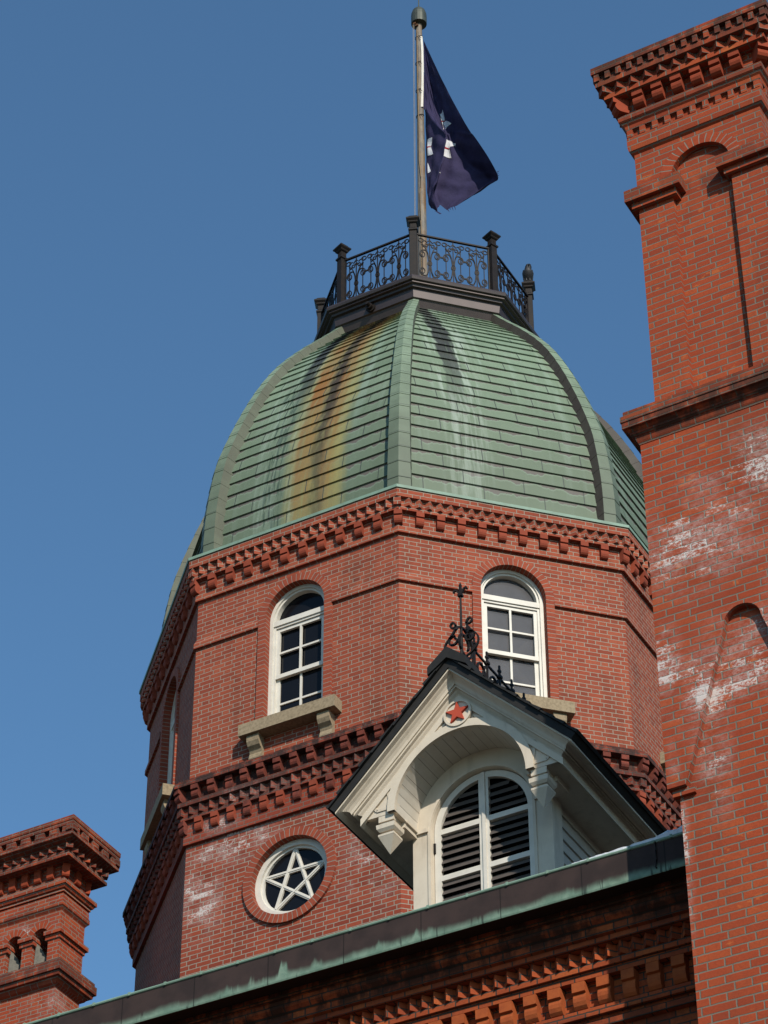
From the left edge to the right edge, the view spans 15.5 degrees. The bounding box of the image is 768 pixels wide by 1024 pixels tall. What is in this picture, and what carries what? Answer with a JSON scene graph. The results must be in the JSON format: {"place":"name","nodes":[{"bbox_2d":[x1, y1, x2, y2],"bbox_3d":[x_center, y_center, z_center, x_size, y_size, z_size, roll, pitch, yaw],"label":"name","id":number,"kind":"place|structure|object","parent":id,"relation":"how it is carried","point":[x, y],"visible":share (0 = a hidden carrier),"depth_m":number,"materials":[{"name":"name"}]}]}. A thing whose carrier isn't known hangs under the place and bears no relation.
{"place":"outdoors","nodes":[
{"label":"outdoors","id":0,"kind":"place"},
{"bbox_2d":[23,832,697,1023],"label":"brick building","id":1,"kind":"structure","parent":0,"point":[605,939],"depth_m":21.29,"materials":[{"name":"red brick"}]},
{"bbox_2d":[0,814,120,1023],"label":"brick chimney","id":2,"kind":"object","parent":1,"relation":"on","point":[54,874],"visible":1,"depth_m":38.93,"materials":[{"name":"red brick"}]},
{"bbox_2d":[122,274,681,991],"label":"octagonal tower","id":3,"kind":"structure","parent":1,"relation":"on","point":[400,460],"depth_m":39.69,"materials":[{"name":"brick"}]},
{"bbox_2d":[140,693,175,854],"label":"window","id":4,"kind":"structure","parent":3,"relation":"in","point":[164,794],"depth_m":40.28,"materials":[{"name":"white paint"}]},
{"bbox_2d":[238,584,341,759],"bbox_3d":[-1.229,2.127,38.935,1.520,2.904,0.425,-20,-43,22],"label":"window","id":5,"kind":"structure","parent":3,"relation":"in","point":[295,683],"depth_m":39.07,"materials":[{"name":"white paint"}]},
{"bbox_2d":[255,839,326,913],"bbox_3d":[-1.160,4.821,36.887,1.158,1.158,0.130,-20,-43,22],"label":"round window","id":6,"kind":"structure","parent":3,"relation":"in","point":[294,872],"depth_m":36.95,"materials":[{"name":"white paint"}]},
{"bbox_2d":[411,0,427,276],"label":"flagpole","id":7,"kind":"object","parent":3,"relation":"on","point":[418,19],"visible":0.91,"depth_m":50.46,"materials":[{"name":"weathered grey metal"},{"name":"green metal"},{"name":"pale rope"}]},
{"bbox_2d":[420,36,498,213],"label":"flag","id":8,"kind":"object","parent":7,"relation":"hanging from","point":[460,168],"visible":1,"depth_m":49.98,"materials":[{"name":"blue fabric"}]},
{"bbox_2d":[314,215,535,331],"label":"gallery railing","id":9,"kind":"object","parent":3,"relation":"on","point":[342,277],"visible":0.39,"depth_m":46.69,"materials":[{"name":"black metal"}]},
{"bbox_2d":[522,263,533,280],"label":"bird","id":10,"kind":"object","parent":9,"relation":"on","point":[527,273],"visible":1,"depth_m":48.12},
{"bbox_2d":[481,570,575,722],"bbox_3d":[1.793,1.898,38.661,1.520,2.904,0.425,10,-40,-12],"label":"window","id":11,"kind":"structure","parent":3,"relation":"in","point":[513,635],"depth_m":39.01,"materials":[{"name":"white paint"}]},
{"bbox_2d":[660,751,665,773],"bbox_3d":[4.211,3.961,39.394,0.365,0.620,1.520,-20,-43,22],"label":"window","id":12,"kind":"structure","parent":3,"relation":"in","point":[662,758],"depth_m":38.98,"materials":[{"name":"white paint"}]},
{"bbox_2d":[326,583,666,909],"bbox_3d":[2.147,3.850,26.693,2.473,4.060,6.524,-20,-43,22],"label":"dormer","id":13,"kind":"object","parent":1,"relation":"attached to","point":[468,776],"visible":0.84,"depth_m":24.81,"materials":[{"name":"wood"}]},
{"bbox_2d":[0,0,767,1007],"label":"sky","id":14,"kind":"structure","parent":0,"point":[181,181],"materials":[{"name":"blue"}]},
{"label":"ground","id":15,"kind":"structure","parent":0,"visible":0},
{"bbox_2d":[590,0,767,1023],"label":"brick chimney","id":16,"kind":"object","parent":15,"relation":"on","point":[688,108],"visible":1,"depth_m":21.98,"materials":[{"name":"red brick"}]}
]}

